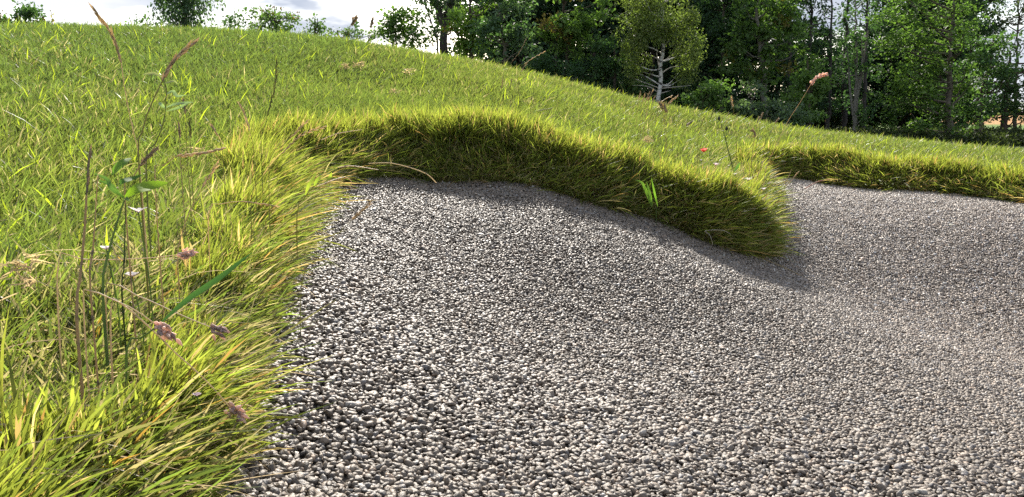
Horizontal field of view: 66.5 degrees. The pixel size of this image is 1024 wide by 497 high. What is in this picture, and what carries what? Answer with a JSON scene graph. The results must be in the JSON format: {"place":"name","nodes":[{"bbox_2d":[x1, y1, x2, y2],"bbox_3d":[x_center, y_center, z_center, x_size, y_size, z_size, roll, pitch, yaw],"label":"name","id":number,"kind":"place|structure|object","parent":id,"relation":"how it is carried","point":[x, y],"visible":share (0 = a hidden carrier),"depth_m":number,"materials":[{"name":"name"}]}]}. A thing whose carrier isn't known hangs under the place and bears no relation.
{"place":"outdoors","nodes":[
{"label":"outdoors","id":0,"kind":"place"},
{"bbox_2d":[0,171,335,496],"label":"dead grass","id":1,"kind":"structure","parent":0,"point":[170,258],"depth_m":0.82,"materials":[{"name":"plant"}]},
{"bbox_2d":[0,2,1023,496],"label":"ground","id":2,"kind":"structure","parent":0,"point":[496,163],"depth_m":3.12,"materials":[{"name":"green plant"}]},
{"bbox_2d":[0,253,56,300],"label":"thatch tuft","id":3,"kind":"object","parent":2,"relation":"on","point":[30,279],"visible":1,"depth_m":0.80,"materials":[{"name":"plant"}]},
{"bbox_2d":[75,143,91,417],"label":"grass stem","id":4,"kind":"object","parent":2,"relation":"on","point":[77,296],"visible":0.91,"depth_m":0.63,"materials":[{"name":"plant"}]},
{"bbox_2d":[89,175,100,400],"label":"grass stem","id":5,"kind":"object","parent":2,"relation":"on","point":[93,329],"visible":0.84,"depth_m":0.69,"materials":[{"name":"plant"}]},
{"bbox_2d":[100,246,121,351],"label":"white flower","id":6,"kind":"object","parent":2,"relation":"on","point":[105,247],"visible":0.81,"depth_m":0.83,"materials":[{"name":"green plant"}]},
{"bbox_2d":[121,203,128,384],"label":"grass stem","id":7,"kind":"object","parent":2,"relation":"on","point":[124,260],"visible":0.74,"depth_m":0.78,"materials":[{"name":"plant"}]},
{"bbox_2d":[56,247,199,382],"bbox_3d":[-0.389,0.076,0.800,0.138,0.156,0.009,-5,11,-25],"label":"grass stem","id":8,"kind":"object","parent":2,"relation":"on","point":[185,254],"visible":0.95,"depth_m":0.78,"materials":[{"name":"plant"}]},
{"bbox_2d":[93,158,167,384],"bbox_3d":[-0.377,0.030,0.784,0.072,0.241,0.022,-6,12,-33],"label":"leafy weed","id":9,"kind":"object","parent":2,"relation":"on","point":[134,189],"visible":0.96,"depth_m":0.77,"materials":[{"name":"plant"}]},
{"bbox_2d":[83,289,182,398],"bbox_3d":[-0.342,0.099,0.708,0.082,0.135,0.018,-2,10,-11],"label":"grass stem","id":10,"kind":"object","parent":2,"relation":"on","point":[164,332],"visible":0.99,"depth_m":0.70,"materials":[{"name":"plant"}]},
{"bbox_2d":[125,272,144,365],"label":"white flower","id":11,"kind":"object","parent":2,"relation":"on","point":[132,273],"visible":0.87,"depth_m":0.81,"materials":[{"name":"green plant"}]},
{"bbox_2d":[124,146,158,365],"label":"grass stem","id":12,"kind":"object","parent":2,"relation":"on","point":[148,156],"visible":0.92,"depth_m":0.80,"materials":[{"name":"plant"}]},
{"bbox_2d":[130,207,153,339],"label":"white flower","id":13,"kind":"object","parent":2,"relation":"on","point":[137,210],"visible":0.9,"depth_m":0.87,"materials":[{"name":"green plant"}]},
{"bbox_2d":[142,72,192,261],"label":"pale weed","id":14,"kind":"object","parent":2,"relation":"on","point":[175,94],"visible":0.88,"depth_m":1.13,"materials":[{"name":"plant"}]},
{"bbox_2d":[105,282,230,364],"bbox_3d":[-0.346,0.090,0.788,0.118,0.121,0.012,-3,10,-17],"label":"grass stem","id":15,"kind":"object","parent":2,"relation":"on","point":[213,327],"visible":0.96,"depth_m":0.79,"materials":[{"name":"plant"}]},
{"bbox_2d":[137,37,199,322],"bbox_3d":[-0.397,-0.062,0.919,0.077,0.364,0.007,-4,10,-21],"label":"grass stem","id":16,"kind":"object","parent":2,"relation":"on","point":[178,56],"visible":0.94,"depth_m":0.90,"materials":[{"name":"plant"}]},
{"bbox_2d":[109,297,249,423],"bbox_3d":[-0.311,0.105,0.724,0.123,0.125,0.016,-1,10,-8],"label":"grass stem","id":17,"kind":"object","parent":2,"relation":"on","point":[241,415],"visible":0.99,"depth_m":0.73,"materials":[{"name":"plant"}]},
{"bbox_2d":[178,122,185,234],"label":"grass stem","id":18,"kind":"object","parent":2,"relation":"on","point":[179,132],"visible":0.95,"depth_m":1.33,"materials":[{"name":"plant"}]},
{"bbox_2d":[181,97,192,235],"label":"grass stem","id":19,"kind":"object","parent":2,"relation":"on","point":[187,161],"visible":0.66,"depth_m":1.38,"materials":[{"name":"plant"}]},
{"bbox_2d":[125,253,251,389],"bbox_3d":[-0.305,0.087,0.743,0.123,0.157,0.008,-6,11,-30],"label":"broad blade","id":20,"kind":"object","parent":2,"relation":"on","point":[202,289],"visible":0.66,"depth_m":0.74,"materials":[{"name":"plant"}]},
{"bbox_2d":[154,147,225,321],"bbox_3d":[-0.372,0.007,0.919,0.082,0.249,0.004,-4,11,-24],"label":"grass stem","id":21,"kind":"object","parent":2,"relation":"on","point":[199,153],"visible":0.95,"depth_m":0.90,"materials":[{"name":"plant"}]},
{"bbox_2d":[188,118,195,234],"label":"grass stem","id":22,"kind":"object","parent":2,"relation":"on","point":[189,129],"visible":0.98,"depth_m":1.38,"materials":[{"name":"plant"}]},
{"bbox_2d":[181,135,210,158],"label":"thatch tuft","id":23,"kind":"object","parent":2,"relation":"on","point":[196,149],"visible":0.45,"depth_m":2.39,"materials":[{"name":"plant"}]},
{"bbox_2d":[177,160,219,308],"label":"grass stem","id":24,"kind":"object","parent":2,"relation":"on","point":[212,172],"visible":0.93,"depth_m":1.02,"materials":[{"name":"plant"}]},
{"bbox_2d":[192,392,207,461],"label":"white flower","id":25,"kind":"object","parent":2,"relation":"on","point":[196,394],"visible":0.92,"depth_m":0.71,"materials":[{"name":"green plant"}]},
{"bbox_2d":[208,123,226,209],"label":"grass stem","id":26,"kind":"object","parent":2,"relation":"on","point":[213,128],"visible":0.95,"depth_m":1.49,"materials":[{"name":"plant"}]},
{"bbox_2d":[208,201,279,277],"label":"grass stem","id":27,"kind":"object","parent":2,"relation":"on","point":[230,202],"visible":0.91,"depth_m":1.13,"materials":[{"name":"plant"}]},
{"bbox_2d":[237,101,257,221],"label":"grass stem","id":28,"kind":"object","parent":2,"relation":"on","point":[245,117],"visible":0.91,"depth_m":1.55,"materials":[{"name":"plant"}]},
{"bbox_2d":[261,58,277,207],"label":"grass stem","id":29,"kind":"object","parent":2,"relation":"on","point":[274,87],"visible":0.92,"depth_m":1.60,"materials":[{"name":"plant"}]},
{"bbox_2d":[251,125,326,248],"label":"grass stem","id":30,"kind":"object","parent":2,"relation":"on","point":[313,129],"visible":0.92,"depth_m":1.33,"materials":[{"name":"plant"}]},
{"bbox_2d":[269,120,308,262],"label":"grass stem","id":31,"kind":"object","parent":2,"relation":"on","point":[302,125],"visible":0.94,"depth_m":1.38,"materials":[{"name":"plant"}]},
{"bbox_2d":[296,172,331,278],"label":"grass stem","id":32,"kind":"object","parent":2,"relation":"on","point":[329,177],"visible":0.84,"depth_m":1.50,"materials":[{"name":"plant"}]},
{"bbox_2d":[317,176,351,186],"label":"dry stalk","id":33,"kind":"object","parent":2,"relation":"on","point":[334,180],"visible":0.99,"depth_m":2.23,"materials":[{"name":"plant"}]},
{"bbox_2d":[300,199,372,335],"bbox_3d":[-0.276,0.055,1.229,0.124,0.262,0.005,-4,11,-22],"label":"grass stem","id":34,"kind":"object","parent":2,"relation":"on","point":[362,210],"visible":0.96,"depth_m":1.22,"materials":[{"name":"plant"}]},
{"bbox_2d":[347,14,358,39],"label":"grass stem","id":35,"kind":"object","parent":2,"relation":"on","point":[354,19],"visible":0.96,"depth_m":6.50,"materials":[{"name":"plant"}]},
{"bbox_2d":[354,21,359,33],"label":"dark weed","id":36,"kind":"object","parent":2,"relation":"on","point":[355,24],"visible":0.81,"depth_m":6.62,"materials":[{"name":"plant"}]},
{"bbox_2d":[368,16,373,41],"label":"grass stem","id":37,"kind":"object","parent":2,"relation":"on","point":[372,22],"visible":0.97,"depth_m":6.53,"materials":[{"name":"plant"}]},
{"bbox_2d":[0,17,1023,496],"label":"fringe grass","id":38,"kind":"structure","parent":2,"relation":"on","point":[488,127],"depth_m":2.67,"materials":[{"name":"green plant"}]},
{"bbox_2d":[503,36,527,105],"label":"grass stem","id":39,"kind":"object","parent":2,"relation":"on","point":[506,72],"visible":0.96,"depth_m":4.19,"materials":[{"name":"plant"}]},
{"bbox_2d":[215,176,1023,496],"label":"bunker floor","id":40,"kind":"structure","parent":2,"relation":"on","point":[296,433],"depth_m":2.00,"materials":[{"name":"grey gravel"}]},
{"bbox_2d":[368,162,436,182],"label":"dry stalk","id":41,"kind":"object","parent":40,"relation":"on","point":[408,167],"visible":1,"depth_m":2.68,"materials":[{"name":"plant"}]},
{"bbox_2d":[636,178,657,206],"bbox_3d":[0.512,-0.134,2.984,0.089,0.271,0.027,4,11,23],"label":"broad blade","id":42,"kind":"object","parent":2,"relation":"on","point":[648,194],"visible":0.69,"depth_m":2.96,"materials":[{"name":"plant"}]},
{"bbox_2d":[640,135,653,144],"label":"thatch tuft","id":43,"kind":"object","parent":2,"relation":"on","point":[646,140],"visible":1,"depth_m":4.00,"materials":[{"name":"plant"}]},
{"bbox_2d":[658,101,665,146],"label":"grass stem","id":44,"kind":"object","parent":2,"relation":"on","point":[661,104],"visible":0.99,"depth_m":4.06,"materials":[{"name":"plant"}]},
{"bbox_2d":[661,103,667,152],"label":"grass stem","id":45,"kind":"object","parent":2,"relation":"on","point":[664,108],"visible":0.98,"depth_m":4.06,"materials":[{"name":"plant"}]},
{"bbox_2d":[697,115,704,174],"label":"grass stem","id":46,"kind":"object","parent":2,"relation":"on","point":[697,146],"visible":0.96,"depth_m":3.77,"materials":[{"name":"plant"}]},
{"bbox_2d":[699,109,714,159],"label":"grass stem","id":47,"kind":"object","parent":2,"relation":"on","point":[706,129],"visible":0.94,"depth_m":3.84,"materials":[{"name":"plant"}]},
{"bbox_2d":[717,116,739,171],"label":"budded stem","id":48,"kind":"object","parent":2,"relation":"on","point":[738,165],"visible":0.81,"depth_m":3.54,"materials":[{"name":"plant"}]},
{"bbox_2d":[731,97,736,174],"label":"grass stem","id":49,"kind":"object","parent":2,"relation":"on","point":[735,125],"visible":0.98,"depth_m":3.99,"materials":[{"name":"plant"}]},
{"bbox_2d":[750,128,755,168],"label":"grass stem","id":50,"kind":"object","parent":2,"relation":"on","point":[753,130],"visible":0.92,"depth_m":3.88,"materials":[{"name":"plant"}]},
{"bbox_2d":[760,118,779,172],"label":"grass stem","id":51,"kind":"object","parent":2,"relation":"on","point":[766,140],"visible":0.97,"depth_m":3.67,"materials":[{"name":"plant"}]},
{"bbox_2d":[762,72,827,192],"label":"grass stem","id":52,"kind":"object","parent":2,"relation":"on","point":[823,74],"visible":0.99,"depth_m":3.38,"materials":[{"name":"plant"}]},
{"bbox_2d":[0,0,1023,109],"label":"sky","id":53,"kind":"structure","parent":0,"point":[337,13],"materials":[{"name":"white"}]},
{"bbox_2d":[814,115,1023,148],"bbox_3d":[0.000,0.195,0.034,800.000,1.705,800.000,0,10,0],"label":"field","id":54,"kind":"structure","parent":0,"point":[995,123],"depth_m":76.84,"materials":[{"name":"plant"}]},
{"bbox_2d":[0,0,76,24],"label":"bush","id":55,"kind":"object","parent":54,"relation":"on","point":[29,12],"visible":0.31,"depth_m":22.91,"materials":[{"name":"green plant"}]},
{"bbox_2d":[124,13,157,26],"bbox_3d":[-10.657,-4.730,22.426,1.135,4.008,1.247,0,10,0],"label":"sapling","id":56,"kind":"object","parent":54,"relation":"on","point":[141,20],"visible":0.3,"depth_m":21.98,"materials":[{"name":"green plant"}]},
{"bbox_2d":[147,0,225,28],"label":"weeping birch","id":57,"kind":"object","parent":54,"relation":"on","point":[176,9],"visible":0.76,"depth_m":24.97,"materials":[{"name":"green plant"}]},
{"bbox_2d":[221,7,254,28],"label":"shrub","id":58,"kind":"object","parent":54,"relation":"on","point":[229,18],"visible":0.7,"depth_m":22.20,"materials":[{"name":"green plant"}]},
{"bbox_2d":[244,5,302,32],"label":"shrub","id":59,"kind":"object","parent":54,"relation":"on","point":[266,17],"visible":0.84,"depth_m":23.05,"materials":[{"name":"green plant"}]},
{"bbox_2d":[302,13,329,36],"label":"shrub","id":60,"kind":"object","parent":54,"relation":"on","point":[316,25],"visible":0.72,"depth_m":23.10,"materials":[{"name":"green plant"}]},
{"bbox_2d":[322,25,381,41],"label":"bush","id":61,"kind":"object","parent":54,"relation":"on","point":[351,32],"visible":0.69,"depth_m":22.24,"materials":[{"name":"green plant"}]},
{"bbox_2d":[368,4,437,49],"bbox_3d":[-3.278,-5.095,23.505,2.138,4.366,1.674,0,10,0],"label":"hazel","id":62,"kind":"object","parent":54,"relation":"on","point":[391,26],"visible":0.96,"depth_m":23.11,"materials":[{"name":"green plant"}]},
{"bbox_2d":[411,0,445,53],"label":"slender tree","id":63,"kind":"object","parent":54,"relation":"on","point":[428,10],"visible":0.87,"depth_m":24.13,"materials":[{"name":"green plant"}]},
{"bbox_2d":[411,0,468,54],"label":"willow","id":64,"kind":"object","parent":54,"relation":"on","point":[446,5],"visible":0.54,"depth_m":25.93,"materials":[{"name":"green plant"}]},
{"bbox_2d":[435,0,497,59],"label":"maple","id":65,"kind":"object","parent":54,"relation":"on","point":[464,35],"visible":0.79,"depth_m":23.12,"materials":[{"name":"green plant"}]},
{"bbox_2d":[431,0,539,66],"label":"woodland tree","id":66,"kind":"object","parent":54,"relation":"on","point":[509,54],"visible":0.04,"depth_m":32.10,"materials":[{"name":"green plant"}]},
{"bbox_2d":[465,0,542,64],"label":"rowan","id":67,"kind":"object","parent":54,"relation":"on","point":[511,37],"visible":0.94,"depth_m":22.00,"materials":[{"name":"green plant"}]},
{"bbox_2d":[472,0,580,74],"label":"woodland tree","id":68,"kind":"object","parent":54,"relation":"on","point":[537,42],"visible":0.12,"depth_m":31.09,"materials":[{"name":"green plant"}]},
{"bbox_2d":[520,47,612,87],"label":"holly","id":69,"kind":"object","parent":54,"relation":"on","point":[547,65],"visible":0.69,"depth_m":24.24,"materials":[{"name":"green plant"}]},
{"bbox_2d":[528,0,618,74],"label":"maple","id":70,"kind":"object","parent":54,"relation":"on","point":[568,30],"visible":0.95,"depth_m":25.01,"materials":[{"name":"green plant"}]},
{"bbox_2d":[536,0,613,81],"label":"woodland tree","id":71,"kind":"object","parent":54,"relation":"on","point":[558,43],"visible":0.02,"depth_m":33.45,"materials":[{"name":"green plant"}]},
{"bbox_2d":[542,0,645,95],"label":"woodland tree","id":72,"kind":"object","parent":54,"relation":"on","point":[592,9],"visible":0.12,"depth_m":31.37,"materials":[{"name":"green plant"}]},
{"bbox_2d":[584,34,653,98],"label":"thicket bush","id":73,"kind":"object","parent":54,"relation":"on","point":[610,65],"visible":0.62,"depth_m":24.15,"materials":[{"name":"green plant"}]},
{"bbox_2d":[586,0,674,101],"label":"woodland tree","id":74,"kind":"object","parent":54,"relation":"on","point":[640,56],"visible":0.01,"depth_m":34.00,"materials":[{"name":"green plant"}]},
{"bbox_2d":[597,0,709,107],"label":"woodland tree","id":75,"kind":"object","parent":54,"relation":"on","point":[665,65],"visible":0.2,"depth_m":32.55,"materials":[{"name":"green plant"}]},
{"bbox_2d":[608,0,707,103],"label":"silver birch","id":76,"kind":"object","parent":54,"relation":"on","point":[662,32],"visible":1,"depth_m":22.98,"materials":[{"name":"green plant"}]},
{"bbox_2d":[661,1,711,105],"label":"woodland tree","id":77,"kind":"object","parent":54,"relation":"on","point":[686,46],"depth_m":35.42,"materials":[{"name":"green plant"}]},
{"bbox_2d":[672,74,734,112],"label":"elder bush","id":78,"kind":"object","parent":54,"relation":"on","point":[705,95],"visible":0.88,"depth_m":22.43,"materials":[{"name":"green plant"}]},
{"bbox_2d":[681,0,750,113],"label":"dark tree","id":79,"kind":"object","parent":54,"relation":"on","point":[721,27],"visible":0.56,"depth_m":28.15,"materials":[{"name":"green plant"}]},
{"bbox_2d":[667,0,768,116],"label":"woodland tree","id":80,"kind":"object","parent":54,"relation":"on","point":[736,92],"visible":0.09,"depth_m":33.11,"materials":[{"name":"green plant"}]},
{"bbox_2d":[707,1,785,119],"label":"woodland tree","id":81,"kind":"object","parent":54,"relation":"on","point":[752,61],"visible":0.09,"depth_m":35.25,"materials":[{"name":"green plant"}]},
{"bbox_2d":[708,0,817,120],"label":"sycamore","id":82,"kind":"object","parent":54,"relation":"on","point":[776,25],"visible":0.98,"depth_m":26.11,"materials":[{"name":"green plant"}]},
{"bbox_2d":[718,79,820,127],"bbox_3d":[7.361,-3.803,22.639,2.740,2.179,1.677,0,10,0],"label":"sallow","id":83,"kind":"object","parent":54,"relation":"on","point":[748,108],"visible":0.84,"depth_m":22.39,"materials":[{"name":"green plant"}]},
{"bbox_2d":[737,0,815,123],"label":"woodland tree","id":84,"kind":"object","parent":54,"relation":"on","point":[774,78],"visible":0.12,"depth_m":34.65,"materials":[{"name":"green plant"}]},
{"bbox_2d":[769,0,808,124],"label":"grove tree","id":85,"kind":"object","parent":54,"relation":"on","point":[786,78],"visible":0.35,"depth_m":32.08,"materials":[{"name":"green plant"}]},
{"bbox_2d":[780,49,839,128],"bbox_3d":[8.940,-4.433,23.535,1.564,3.116,1.674,8,12,38],"label":"field maple","id":86,"kind":"object","parent":54,"relation":"on","point":[815,96],"visible":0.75,"depth_m":23.34,"materials":[{"name":"green plant"}]},
{"bbox_2d":[792,0,832,127],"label":"grove tree","id":87,"kind":"object","parent":54,"relation":"on","point":[809,4],"visible":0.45,"depth_m":32.85,"materials":[{"name":"green plant"}]},
{"bbox_2d":[777,15,851,126],"bbox_3d":[14.870,-8.785,40.073,4.601,5.973,4.812,1,10,5],"label":"woodland tree","id":88,"kind":"object","parent":54,"relation":"on","point":[826,57],"visible":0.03,"depth_m":38.77,"materials":[{"name":"green plant"}]},
{"bbox_2d":[812,0,852,128],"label":"grove tree","id":89,"kind":"object","parent":54,"relation":"on","point":[830,49],"visible":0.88,"depth_m":32.02,"materials":[{"name":"green plant"}]},
{"bbox_2d":[791,27,873,128],"bbox_3d":[15.629,-8.333,39.033,4.171,5.395,5.000,-3,10,-14],"label":"woodland tree","id":90,"kind":"object","parent":54,"relation":"on","point":[835,121],"visible":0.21,"depth_m":38.22,"materials":[{"name":"green plant"}]},
{"bbox_2d":[825,0,872,128],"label":"grove tree","id":91,"kind":"object","parent":54,"relation":"on","point":[845,23],"visible":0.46,"depth_m":34.05,"materials":[{"name":"green plant"}]},
{"bbox_2d":[828,0,875,132],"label":"multi stem ash","id":92,"kind":"object","parent":54,"relation":"on","point":[854,103],"visible":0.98,"depth_m":27.30,"materials":[{"name":"green plant"}]},
{"bbox_2d":[833,43,887,127],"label":"woodland tree","id":93,"kind":"object","parent":54,"relation":"on","point":[848,125],"visible":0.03,"depth_m":40.38,"materials":[{"name":"green plant"}]},
{"bbox_2d":[840,0,888,130],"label":"grove tree","id":94,"kind":"object","parent":54,"relation":"on","point":[864,89],"visible":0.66,"depth_m":32.23,"materials":[{"name":"green plant"}]},
{"bbox_2d":[722,99,1023,115],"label":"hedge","id":95,"kind":"object","parent":54,"relation":"on","point":[995,108],"visible":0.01,"depth_m":184.54,"materials":[{"name":"green plant"}]},
{"bbox_2d":[834,13,912,127],"bbox_3d":[18.816,-8.871,40.042,4.744,6.159,4.962,3,10,17],"label":"woodland tree","id":96,"kind":"object","parent":54,"relation":"on","point":[869,86],"visible":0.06,"depth_m":39.69,"materials":[{"name":"green plant"}]},
{"bbox_2d":[865,0,947,112],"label":"woodland tree","id":97,"kind":"object","parent":54,"relation":"on","point":[889,32],"depth_m":41.21,"materials":[{"name":"green plant"}]},
{"bbox_2d":[798,123,1023,146],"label":"undergrowth","id":98,"kind":"object","parent":54,"relation":"on","point":[1010,136],"visible":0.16,"depth_m":25.86,"materials":[{"name":"green plant"}]},
{"bbox_2d":[854,0,970,129],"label":"woodland tree","id":99,"kind":"object","parent":54,"relation":"on","point":[879,28],"visible":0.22,"depth_m":36.97,"materials":[{"name":"green plant"}]},
{"bbox_2d":[863,0,993,142],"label":"hornbeam","id":100,"kind":"object","parent":54,"relation":"on","point":[937,111],"visible":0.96,"depth_m":26.09,"materials":[{"name":"green plant"}]},
{"bbox_2d":[892,0,1000,128],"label":"woodland tree","id":101,"kind":"object","parent":54,"relation":"on","point":[983,28],"visible":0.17,"depth_m":35.27,"materials":[{"name":"green plant"}]},
{"bbox_2d":[945,0,1011,125],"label":"woodland tree","id":102,"kind":"object","parent":54,"relation":"on","point":[999,24],"visible":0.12,"depth_m":38.28,"materials":[{"name":"green plant"}]},
{"bbox_2d":[935,28,1023,134],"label":"oak","id":103,"kind":"object","parent":54,"relation":"on","point":[991,48],"visible":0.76,"depth_m":28.13,"materials":[{"name":"green plant"}]},
{"bbox_2d":[982,51,1023,129],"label":"oak","id":104,"kind":"object","parent":54,"relation":"on","point":[1008,88],"visible":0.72,"depth_m":29.37,"materials":[{"name":"green plant"}]},
{"bbox_2d":[984,0,1023,128],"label":"thin poplar","id":105,"kind":"object","parent":54,"relation":"on","point":[1018,16],"visible":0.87,"depth_m":34.83,"materials":[{"name":"green plant"}]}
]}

